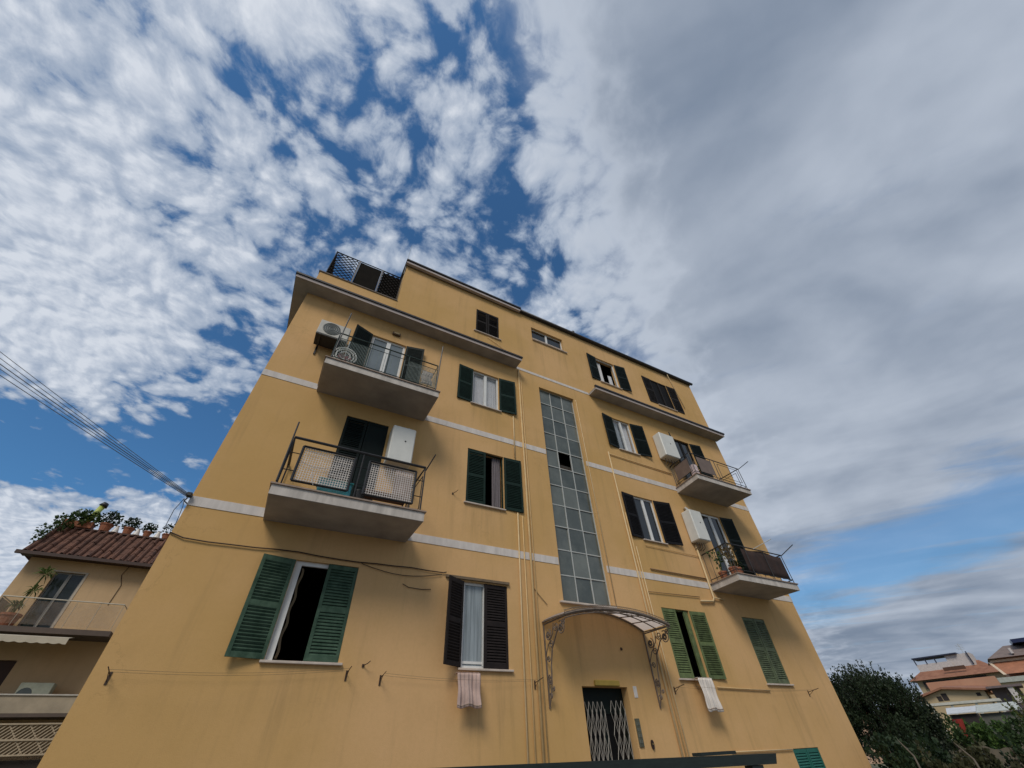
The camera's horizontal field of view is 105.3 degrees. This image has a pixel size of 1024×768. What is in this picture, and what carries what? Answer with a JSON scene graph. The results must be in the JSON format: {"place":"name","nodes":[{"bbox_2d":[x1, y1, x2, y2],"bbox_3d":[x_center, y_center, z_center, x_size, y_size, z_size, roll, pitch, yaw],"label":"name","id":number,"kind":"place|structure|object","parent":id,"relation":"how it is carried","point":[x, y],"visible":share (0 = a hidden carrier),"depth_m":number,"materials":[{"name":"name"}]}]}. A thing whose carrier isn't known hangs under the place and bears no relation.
{"place":"outdoors","nodes":[
{"label":"outdoors","id":0,"kind":"place"},
{"bbox_2d":[365,489,406,506],"bbox_3d":[-2.530,2.338,7.638,0.890,0.288,0.350,19,-48,-22],"label":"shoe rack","id":1,"kind":"object","parent":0,"point":[383,500],"visible":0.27,"depth_m":7.73,"materials":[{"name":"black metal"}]},
{"bbox_2d":[0,0,1023,708],"label":"sky","id":2,"kind":"structure","parent":0,"point":[807,216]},
{"bbox_2d":[859,722,882,763],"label":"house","id":3,"kind":"structure","parent":0,"point":[881,759],"depth_m":33.02,"materials":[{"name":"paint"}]},
{"bbox_2d":[870,746,949,767],"bbox_3d":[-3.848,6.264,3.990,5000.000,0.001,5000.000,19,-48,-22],"label":"ground","id":4,"kind":"structure","parent":0,"point":[873,766],"depth_m":30.66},
{"bbox_2d":[0,759,41,767],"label":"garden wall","id":5,"kind":"structure","parent":4,"relation":"on","point":[21,764],"depth_m":13.15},
{"bbox_2d":[0,524,166,760],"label":"neighbour house","id":6,"kind":"structure","parent":4,"relation":"on","point":[74,597],"depth_m":16.22,"materials":[{"name":"beige paint"}]},
{"bbox_2d":[0,661,16,685],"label":"window","id":7,"kind":"structure","parent":6,"relation":"in","point":[5,666],"depth_m":14.83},
{"bbox_2d":[0,566,56,625],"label":"potted palm","id":8,"kind":"object","parent":6,"relation":"on","point":[6,618],"visible":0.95,"depth_m":15.35,"materials":[{"name":"plant"}]},
{"bbox_2d":[0,723,61,756],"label":"trellis","id":9,"kind":"object","parent":6,"relation":"attached to","point":[36,739],"visible":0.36,"depth_m":13.41,"materials":[{"name":"brown wood"}]},
{"bbox_2d":[14,682,56,693],"bbox_3d":[-17.700,11.494,14.429,0.950,0.720,0.378,19,-48,-22],"label":"air conditioner","id":10,"kind":"object","parent":6,"relation":"attached to","point":[34,688],"visible":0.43,"depth_m":14.46,"materials":[{"name":"white metal"}]},
{"bbox_2d":[0,634,74,643],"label":"awning","id":11,"kind":"object","parent":6,"relation":"attached to","point":[31,638],"visible":1,"depth_m":14.57,"materials":[{"name":"beige fabric"}]},
{"bbox_2d":[18,570,88,627],"bbox_3d":[-19.271,9.081,16.410,1.180,2.260,0.154,19,-48,-22],"label":"balcony door","id":12,"kind":"structure","parent":6,"relation":"in","point":[64,586],"depth_m":16.46,"materials":[{"name":"grey glass"}]},
{"bbox_2d":[28,509,102,543],"bbox_3d":[-21.031,6.736,18.408,1.222,2.195,2.190,-15,-45,12],"label":"trailing shrub","id":13,"kind":"object","parent":6,"relation":"on","point":[72,521],"visible":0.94,"depth_m":18.69,"materials":[{"name":"green plant"}]},
{"bbox_2d":[85,502,108,521],"bbox_3d":[-20.678,6.415,19.482,0.435,1.114,0.380,19,-48,-22],"label":"garden lantern","id":14,"kind":"object","parent":13,"relation":"on","point":[102,507],"visible":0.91,"depth_m":19.61,"materials":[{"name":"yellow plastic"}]},
{"bbox_2d":[98,511,124,530],"bbox_3d":[-20.076,6.835,19.526,1.002,1.085,0.804,19,-48,-22],"label":"potted plant","id":15,"kind":"object","parent":6,"relation":"on","point":[107,526],"visible":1,"depth_m":19.45,"materials":[{"name":"green plant"}]},
{"bbox_2d":[111,526,119,531],"bbox_3d":[-19.640,7.215,19.402,0.300,0.330,0.300,19,-48,-22],"label":"garden pot","id":16,"kind":"object","parent":6,"relation":"on","point":[116,529],"visible":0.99,"depth_m":19.34,"materials":[{"name":"white ceramic"}]},
{"bbox_2d":[121,517,142,533],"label":"potted plant","id":17,"kind":"object","parent":6,"relation":"on","point":[128,529],"visible":1,"depth_m":19.69,"materials":[{"name":"green plant"}]},
{"bbox_2d":[133,528,140,534],"bbox_3d":[-18.893,7.474,19.715,0.300,0.330,0.300,19,-48,-22],"label":"garden pot","id":18,"kind":"object","parent":6,"relation":"on","point":[137,532],"visible":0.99,"depth_m":19.65,"materials":[{"name":"white ceramic"}]},
{"bbox_2d":[141,522,158,536],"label":"potted plant","id":19,"kind":"object","parent":6,"relation":"on","point":[145,532],"visible":1,"depth_m":19.98,"materials":[{"name":"green plant"}]},
{"bbox_2d":[153,531,160,537],"bbox_3d":[-18.147,7.733,20.029,0.300,0.330,0.300,19,-48,-22],"label":"garden pot","id":20,"kind":"object","parent":6,"relation":"on","point":[157,535],"visible":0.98,"depth_m":19.96,"materials":[{"name":"white ceramic"}]},
{"bbox_2d":[161,523,175,538],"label":"potted plant","id":21,"kind":"object","parent":6,"relation":"on","point":[166,534],"visible":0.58,"depth_m":20.20,"materials":[{"name":"green plant"}]},
{"bbox_2d":[37,258,871,767],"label":"apartment building","id":22,"kind":"structure","parent":4,"relation":"on","point":[573,496],"depth_m":8.77,"materials":[{"name":"yellow paint"}]},
{"bbox_2d":[164,498,184,530],"bbox_3d":[-6.032,2.382,6.979,1.039,0.809,0.055,-32,-51,27],"label":"wall cable","id":23,"kind":"object","parent":22,"relation":"attached to","point":[178,516],"depth_m":7.19,"materials":[{"name":"black rubber"}]},
{"bbox_2d":[184,492,192,503],"bbox_3d":[-5.629,1.980,6.785,0.080,0.191,0.097,19,-48,-22],"label":"cable clamp","id":24,"kind":"object","parent":22,"relation":"attached to","point":[190,495],"visible":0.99,"depth_m":6.80,"materials":[{"name":"black metal"}]},
{"bbox_2d":[0,364,187,494],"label":"overhead cable","id":25,"kind":"object","parent":24,"relation":"attached to","point":[93,429],"visible":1,"depth_m":6.74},
{"bbox_2d":[1,352,186,492],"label":"overhead cable","id":26,"kind":"object","parent":24,"relation":"attached to","point":[93,422],"visible":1,"depth_m":6.84,"materials":[{"name":"black rubber"}]},
{"bbox_2d":[103,666,351,684],"bbox_3d":[-3.946,4.215,5.676,3.048,0.257,0.330,19,-48,-22],"label":"laundry line","id":27,"kind":"object","parent":22,"relation":"attached to","point":[110,674],"visible":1,"depth_m":5.44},
{"bbox_2d":[224,553,358,665],"bbox_3d":[-3.575,3.819,6.636,1.702,1.535,0.295,19,-48,-22],"label":"window","id":28,"kind":"structure","parent":22,"relation":"in","point":[251,636],"depth_m":6.52,"materials":[{"name":"white paint"}]},
{"bbox_2d":[170,532,446,572],"bbox_3d":[-3.482,3.186,7.266,4.826,0.097,0.028,19,-48,-22],"label":"wall cable","id":29,"kind":"object","parent":22,"relation":"attached to","point":[303,552],"depth_m":7.12,"materials":[{"name":"black rubber"}]},
{"bbox_2d":[301,450,350,484],"bbox_3d":[-3.461,1.593,7.230,0.900,0.760,0.090,19,-48,-22],"label":"plastic sheet","id":30,"kind":"object","parent":22,"relation":"attached to","point":[323,468],"visible":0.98,"depth_m":7.26,"materials":[{"name":"white plastic"}]},
{"bbox_2d":[313,319,350,355],"bbox_3d":[-4.728,-1.146,10.221,0.750,0.840,0.528,19,-48,-22],"label":"air conditioner","id":31,"kind":"object","parent":22,"relation":"attached to","point":[327,334],"visible":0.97,"depth_m":10.12,"materials":[{"name":"white metal"}]},
{"bbox_2d":[316,477,353,495],"bbox_3d":[-3.340,2.023,7.291,0.620,0.328,0.400,19,-48,-22],"label":"storage box","id":32,"kind":"object","parent":22,"relation":"on","point":[348,492],"visible":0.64,"depth_m":7.19,"materials":[{"name":"teal plastic"}]},
{"bbox_2d":[333,343,356,361],"bbox_3d":[-4.017,-0.734,9.446,0.554,0.797,0.245,19,-48,-22],"label":"hanging basket","id":33,"kind":"object","parent":22,"relation":"hanging from","point":[345,354],"visible":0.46,"depth_m":9.36,"materials":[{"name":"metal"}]},
{"bbox_2d":[327,416,388,499],"bbox_3d":[-3.479,1.866,8.701,1.000,2.570,0.100,19,-48,-22],"label":"balcony door","id":34,"kind":"structure","parent":22,"relation":"in","point":[376,434],"depth_m":9.06,"materials":[{"name":"green paint"}]},
{"bbox_2d":[353,487,365,498],"bbox_3d":[-2.898,2.112,7.412,0.240,0.333,0.234,19,-48,-22],"label":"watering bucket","id":35,"kind":"object","parent":22,"relation":"on","point":[358,494],"visible":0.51,"depth_m":7.34,"materials":[{"name":"plastic"}]},
{"bbox_2d":[326,251,401,298],"bbox_3d":[-5.295,-3.552,13.091,2.730,1.440,1.304,-6,-44,3],"label":"terrace fence","id":36,"kind":"object","parent":22,"relation":"on","point":[367,276],"visible":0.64,"depth_m":13.12,"materials":[{"name":"brown metal"}]},
{"bbox_2d":[344,324,424,383],"bbox_3d":[-3.543,-0.449,10.787,2.028,2.400,0.310,19,-48,-22],"label":"balcony door","id":37,"kind":"structure","parent":22,"relation":"in","point":[360,332],"depth_m":11.18,"materials":[{"name":"white paint"}]},
{"bbox_2d":[392,331,400,336],"bbox_3d":[-3.502,-1.518,11.880,0.240,0.110,0.083,19,-48,-22],"label":"wall lamp","id":38,"kind":"object","parent":22,"relation":"attached to","point":[396,334],"visible":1,"depth_m":11.85,"materials":[{"name":"grey metal"}]},
{"bbox_2d":[383,425,415,475],"bbox_3d":[-2.656,1.505,9.291,0.560,1.424,0.416,19,-48,-22],"label":"boiler","id":39,"kind":"object","parent":22,"relation":"attached to","point":[401,443],"visible":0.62,"depth_m":9.10,"materials":[{"name":"white metal"}]},
{"bbox_2d":[391,470,412,501],"bbox_3d":[-2.205,2.054,7.871,0.344,0.660,0.045,19,-48,-22],"label":"drying cloth","id":40,"kind":"object","parent":22,"relation":"hanging from","point":[404,483],"visible":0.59,"depth_m":7.88,"materials":[{"name":"beige fabric"}]},
{"bbox_2d":[362,563,441,575],"bbox_3d":[-2.175,3.711,7.742,1.655,0.152,0.013,19,-48,-22],"label":"wall cable","id":41,"kind":"object","parent":22,"relation":"attached to","point":[397,574],"depth_m":7.64,"materials":[{"name":"black rubber"}]},
{"bbox_2d":[421,370,432,385],"bbox_3d":[-2.181,-0.209,10.092,0.324,0.557,0.089,19,-48,-22],"label":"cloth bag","id":42,"kind":"object","parent":22,"relation":"hanging from","point":[425,378],"visible":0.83,"depth_m":10.05,"materials":[{"name":"grey fabric"}]},
{"bbox_2d":[378,671,543,688],"bbox_3d":[-0.802,5.309,6.992,3.048,0.167,0.330,19,-48,-22],"label":"laundry line","id":43,"kind":"object","parent":22,"relation":"attached to","point":[380,678],"visible":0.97,"depth_m":6.77,"materials":[{"name":"black metal"}]},
{"bbox_2d":[455,672,481,708],"bbox_3d":[-0.781,5.407,6.902,0.454,0.510,0.240,19,-48,-22],"label":"towel","id":44,"kind":"object","parent":43,"relation":"hanging from","point":[469,686],"visible":1,"depth_m":6.86,"materials":[{"name":"fabric"}]},
{"bbox_2d":[443,574,513,671],"bbox_3d":[-0.697,4.774,7.853,1.569,1.610,0.325,26,-51,-27],"label":"window","id":45,"kind":"structure","parent":22,"relation":"in","point":[476,630],"depth_m":7.80,"materials":[{"name":"white paint"}]},
{"bbox_2d":[457,364,516,414],"bbox_3d":[-0.805,0.237,12.344,1.984,1.455,0.256,19,-48,-22],"label":"window","id":46,"kind":"structure","parent":22,"relation":"in","point":[480,392],"depth_m":12.33,"materials":[{"name":"white paint"}]},
{"bbox_2d":[474,310,501,340],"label":"window","id":47,"kind":"structure","parent":22,"relation":"in","point":[486,323],"depth_m":14.61,"materials":[{"name":"brown paint"}]},
{"bbox_2d":[463,448,523,512],"bbox_3d":[-0.491,2.558,10.286,1.657,1.595,0.199,19,-48,-22],"label":"window","id":48,"kind":"structure","parent":22,"relation":"in","point":[513,490],"depth_m":10.27,"materials":[{"name":"green paint"}]},
{"bbox_2d":[531,330,566,353],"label":"window","id":49,"kind":"structure","parent":22,"relation":"in","point":[538,337],"depth_m":16.12,"materials":[{"name":"grey glass"}]},
{"bbox_2d":[539,389,616,607],"bbox_3d":[1.584,2.935,11.776,1.650,6.845,0.580,19,-48,-22],"label":"stair window","id":50,"kind":"structure","parent":22,"relation":"in","point":[583,580],"depth_m":11.03,"materials":[{"name":"glass"}]},
{"bbox_2d":[582,688,633,760],"bbox_3d":[1.932,7.429,7.529,1.210,2.510,0.166,19,-48,-22],"label":"entrance door","id":51,"kind":"structure","parent":22,"relation":"in","point":[606,719],"depth_m":8.01,"materials":[{"name":"metal"}]},
{"bbox_2d":[586,353,631,391],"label":"window","id":52,"kind":"structure","parent":22,"relation":"in","point":[595,369],"depth_m":16.70,"materials":[{"name":"white paint"}]},
{"bbox_2d":[602,413,651,456],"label":"window","id":53,"kind":"structure","parent":22,"relation":"in","point":[640,440],"depth_m":14.42,"materials":[{"name":"white paint"}]},
{"bbox_2d":[633,686,637,697],"bbox_3d":[2.691,6.713,8.523,0.100,0.200,0.011,19,-48,-22],"label":"number plate","id":54,"kind":"object","parent":22,"relation":"attached to","point":[635,691],"visible":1,"depth_m":8.52,"materials":[{"name":"white ceramic"}]},
{"bbox_2d":[634,718,644,746],"bbox_3d":[2.615,7.149,8.020,0.120,0.440,0.028,19,-48,-22],"label":"intercom","id":55,"kind":"object","parent":22,"relation":"attached to","point":[639,733],"visible":1,"depth_m":8.01,"materials":[{"name":"grey metal"}]},
{"bbox_2d":[621,492,682,545],"bbox_3d":[4.329,4.244,12.221,2.012,1.455,0.222,19,-48,-22],"label":"window","id":56,"kind":"structure","parent":22,"relation":"in","point":[641,516],"depth_m":12.22,"materials":[{"name":"white paint"}]},
{"bbox_2d":[641,375,684,413],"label":"window","id":57,"kind":"structure","parent":22,"relation":"in","point":[657,393],"depth_m":17.86,"materials":[{"name":"brown paint"}]},
{"bbox_2d":[653,432,680,465],"bbox_3d":[5.880,2.427,14.914,0.760,1.470,0.386,19,-48,-22],"label":"boiler","id":58,"kind":"object","parent":22,"relation":"attached to","point":[666,447],"visible":0.95,"depth_m":14.68,"materials":[{"name":"white metal"}]},
{"bbox_2d":[668,432,713,479],"bbox_3d":[7.019,3.234,15.253,1.953,2.460,0.332,23,-49,-25],"label":"balcony door","id":59,"kind":"structure","parent":22,"relation":"in","point":[682,448],"depth_m":15.92,"materials":[{"name":"black paint"}]},
{"bbox_2d":[661,608,726,680],"bbox_3d":[4.612,6.682,10.059,1.627,1.545,0.161,19,-48,-22],"label":"window","id":60,"kind":"structure","parent":22,"relation":"in","point":[713,664],"depth_m":10.04,"materials":[{"name":"green paint"}]},
{"bbox_2d":[690,461,699,474],"bbox_3d":[6.322,2.973,13.572,0.200,0.557,0.226,19,-48,-22],"label":"shopping bag","id":61,"kind":"object","parent":22,"relation":"on","point":[695,466],"visible":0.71,"depth_m":13.51,"materials":[{"name":"white plastic"}]},
{"bbox_2d":[681,507,710,550],"bbox_3d":[5.989,4.667,12.774,0.540,1.430,0.395,19,-48,-22],"label":"boiler","id":62,"kind":"object","parent":22,"relation":"attached to","point":[696,527],"visible":1,"depth_m":12.59,"materials":[{"name":"white metal"}]},
{"bbox_2d":[706,549,727,578],"bbox_3d":[6.284,5.430,11.804,0.469,0.906,0.396,19,-48,-22],"label":"potted plant","id":63,"kind":"object","parent":22,"relation":"on","point":[720,566],"visible":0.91,"depth_m":11.85,"materials":[{"name":"green plant"}]},
{"bbox_2d":[717,545,737,573],"bbox_3d":[6.393,5.197,11.564,0.538,0.905,0.337,5,-44,-8],"label":"potted plant","id":64,"kind":"object","parent":22,"relation":"on","point":[722,550],"visible":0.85,"depth_m":11.58,"materials":[{"name":"green plant"}]},
{"bbox_2d":[700,513,756,575],"bbox_3d":[7.286,5.645,13.178,1.555,2.450,0.152,15,-46,-18],"label":"balcony door","id":65,"kind":"structure","parent":22,"relation":"in","point":[712,524],"depth_m":13.54,"materials":[{"name":"white paint"}]},
{"bbox_2d":[723,544,741,572],"bbox_3d":[6.588,5.228,11.646,0.332,0.957,0.374,19,-48,-22],"label":"potted plant","id":66,"kind":"object","parent":22,"relation":"on","point":[731,553],"visible":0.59,"depth_m":11.70,"materials":[{"name":"green plant"}]},
{"bbox_2d":[728,560,744,572],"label":"potted plant","id":67,"kind":"object","parent":22,"relation":"on","point":[738,562],"visible":0.29,"depth_m":11.88,"materials":[{"name":"green plant"}]},
{"bbox_2d":[673,684,818,696],"bbox_3d":[6.081,7.729,9.848,5.178,0.157,0.330,19,-48,-22],"label":"laundry line","id":68,"kind":"object","parent":22,"relation":"attached to","point":[754,691],"visible":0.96,"depth_m":10.04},
{"bbox_2d":[693,677,723,711],"bbox_3d":[4.574,7.258,9.135,0.473,0.640,0.250,19,-48,-22],"label":"towel","id":69,"kind":"object","parent":68,"relation":"hanging from","point":[713,703],"visible":1,"depth_m":9.09,"materials":[{"name":"white fabric"}]},
{"bbox_2d":[742,617,793,685],"bbox_3d":[7.216,7.595,11.148,1.120,1.605,0.155,19,-48,-22],"label":"window","id":70,"kind":"structure","parent":22,"relation":"in","point":[777,676],"depth_m":11.09,"materials":[{"name":"green paint"}]},
{"bbox_2d":[793,747,825,767],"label":"window shutter","id":71,"kind":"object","parent":22,"relation":"in","point":[806,757],"depth_m":9.62,"materials":[{"name":"teal paint"}]},
{"bbox_2d":[827,672,872,729],"bbox_3d":[16.859,17.029,19.545,3.044,4.258,4.118,-29,-49,25],"label":"dark tree","id":72,"kind":"object","parent":4,"relation":"on","point":[865,707],"visible":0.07,"depth_m":19.18,"materials":[{"name":"green plant"}]},
{"bbox_2d":[861,734,886,766],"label":"hedge bush","id":73,"kind":"object","parent":4,"relation":"on","point":[867,750],"visible":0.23,"depth_m":11.64,"materials":[{"name":"green plant"}]},
{"bbox_2d":[830,659,934,765],"bbox_3d":[17.568,15.847,18.545,4.183,4.543,3.969,19,-48,-22],"label":"dark tree","id":74,"kind":"object","parent":4,"relation":"on","point":[884,693],"visible":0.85,"depth_m":18.19,"materials":[{"name":"green plant"}]},
{"bbox_2d":[870,731,927,767],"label":"hedge bush","id":75,"kind":"object","parent":4,"relation":"on","point":[879,742],"visible":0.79,"depth_m":10.05,"materials":[{"name":"green plant"}]},
{"bbox_2d":[889,673,957,763],"bbox_3d":[19.363,15.996,18.308,1.840,3.865,1.744,-30,-50,26],"label":"olive tree","id":76,"kind":"object","parent":4,"relation":"on","point":[940,737],"visible":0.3,"depth_m":17.88,"materials":[{"name":"green plant"}]},
{"bbox_2d":[937,713,971,749],"bbox_3d":[23.182,18.782,20.557,1.800,2.638,1.854,-13,-44,10],"label":"shrub","id":77,"kind":"object","parent":4,"relation":"on","point":[960,738],"visible":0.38,"depth_m":20.43,"materials":[{"name":"green plant"}]},
{"bbox_2d":[952,719,967,737],"bbox_3d":[24.869,19.526,21.099,0.524,2.181,0.532,19,-48,-22],"label":"red umbrella","id":78,"kind":"object","parent":4,"relation":"on","point":[961,723],"visible":0.41,"depth_m":21.58,"materials":[{"name":"fabric"}]},
{"bbox_2d":[949,718,990,747],"bbox_3d":[26.130,20.442,22.206,1.779,2.282,1.735,19,-48,-22],"label":"shrub","id":79,"kind":"object","parent":4,"relation":"on","point":[966,725],"visible":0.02,"depth_m":22.55,"materials":[{"name":"green plant"}]},
{"bbox_2d":[934,746,1023,767],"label":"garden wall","id":80,"kind":"structure","parent":4,"relation":"on","point":[995,752],"depth_m":17.76,"materials":[{"name":"stone"}]},
{"bbox_2d":[968,714,1016,748],"bbox_3d":[25.817,18.886,20.555,2.126,2.289,2.294,-16,-45,13],"label":"shrub","id":81,"kind":"object","parent":4,"relation":"on","point":[978,731],"visible":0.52,"depth_m":20.89,"materials":[{"name":"green plant"}]},
{"bbox_2d":[975,701,1022,744],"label":"greenhouse","id":82,"kind":"object","parent":4,"relation":"on","point":[989,717],"visible":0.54,"depth_m":26.00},
{"bbox_2d":[997,710,1023,747],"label":"shrub","id":83,"kind":"object","parent":4,"relation":"on","point":[1016,738],"visible":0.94,"depth_m":19.22,"materials":[{"name":"green plant"}]},
{"bbox_2d":[1001,687,1023,730],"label":"shrub","id":84,"kind":"object","parent":4,"relation":"on","point":[1016,711],"visible":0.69,"depth_m":22.06,"materials":[{"name":"green plant"}]},
{"bbox_2d":[1013,693,1023,704],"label":"shrub","id":85,"kind":"object","parent":4,"relation":"on","point":[1016,696],"visible":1,"depth_m":20.62,"materials":[{"name":"green plant"}]},
{"bbox_3d":[-15.759,-1.964,3.362,0.320,11.950,1.400,19,-48,-22],"label":"utility pole","id":86,"kind":"object","parent":4,"relation":"on","visible":0},
{"bbox_2d":[0,375,185,495],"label":"overhead cable","id":87,"kind":"object","parent":86,"relation":"attached to","point":[91,435],"visible":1,"depth_m":6.65,"materials":[{"name":"black rubber"}]},
{"bbox_2d":[0,369,185,494],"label":"overhead cable","id":88,"kind":"object","parent":86,"relation":"attached to","point":[91,431],"visible":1,"depth_m":6.70,"materials":[{"name":"black rubber"}]},
{"bbox_2d":[0,358,186,493],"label":"overhead cable","id":89,"kind":"object","parent":86,"relation":"attached to","point":[92,425],"visible":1,"depth_m":6.79,"materials":[{"name":"black rubber"}]},
{"bbox_2d":[909,644,1005,711],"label":"house","id":90,"kind":"structure","parent":0,"point":[957,666],"depth_m":54.82,"materials":[{"name":"beige paint"}]},
{"bbox_2d":[946,706,987,742],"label":"shed","id":91,"kind":"structure","parent":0,"point":[968,718],"depth_m":25.59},
{"bbox_2d":[913,676,1023,738],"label":"house","id":92,"kind":"structure","parent":0,"point":[978,688],"depth_m":35.18,"materials":[{"name":"beige paint"}]},
{"bbox_2d":[941,693,949,700],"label":"window","id":93,"kind":"structure","parent":92,"relation":"in","point":[944,696],"depth_m":35.46,"materials":[{"name":"black glass"}]},
{"bbox_2d":[931,698,1005,739],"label":"veranda roof","id":94,"kind":"structure","parent":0,"point":[976,702],"depth_m":30.88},
{"bbox_2d":[988,637,1023,693],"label":"house","id":95,"kind":"structure","parent":0,"point":[1007,661],"depth_m":43.05,"materials":[{"name":"orange paint"}]},
{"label":"courtyard","id":96,"kind":"structure","parent":0,"visible":0},
{"bbox_2d":[442,751,776,767],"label":"metal gate","id":97,"kind":"structure","parent":96,"relation":"on","point":[709,759],"depth_m":3.86,"materials":[{"name":"grey metal"}]},
{"bbox_2d":[897,739,920,767],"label":"bare stem","id":98,"kind":"object","parent":96,"relation":"on","point":[911,754],"visible":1,"depth_m":8.08,"materials":[{"name":"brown plant"}]},
{"bbox_2d":[885,731,952,767],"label":"hedge bush","id":99,"kind":"object","parent":96,"relation":"on","point":[934,747],"visible":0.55,"depth_m":9.77,"materials":[{"name":"green plant"}]},
{"bbox_2d":[913,739,967,767],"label":"hedge bush","id":100,"kind":"object","parent":96,"relation":"on","point":[931,763],"visible":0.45,"depth_m":9.11,"materials":[{"name":"green plant"}]},
{"bbox_2d":[955,743,979,767],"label":"bare stem","id":101,"kind":"object","parent":96,"relation":"on","point":[976,763],"visible":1,"depth_m":7.11,"materials":[{"name":"brown plant"}]},
{"bbox_2d":[943,743,1023,767],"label":"hedge bush","id":102,"kind":"object","parent":96,"relation":"on","point":[976,755],"visible":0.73,"depth_m":8.13,"materials":[{"name":"green plant"}]},
{"bbox_2d":[956,734,1023,767],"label":"hedge bush","id":103,"kind":"object","parent":96,"relation":"on","point":[979,744],"visible":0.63,"depth_m":8.08,"materials":[{"name":"green plant"}]},
{"bbox_2d":[991,728,1023,767],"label":"hedge bush","id":104,"kind":"object","parent":96,"relation":"on","point":[1005,738],"visible":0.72,"depth_m":8.11,"materials":[{"name":"green plant"}]}
]}

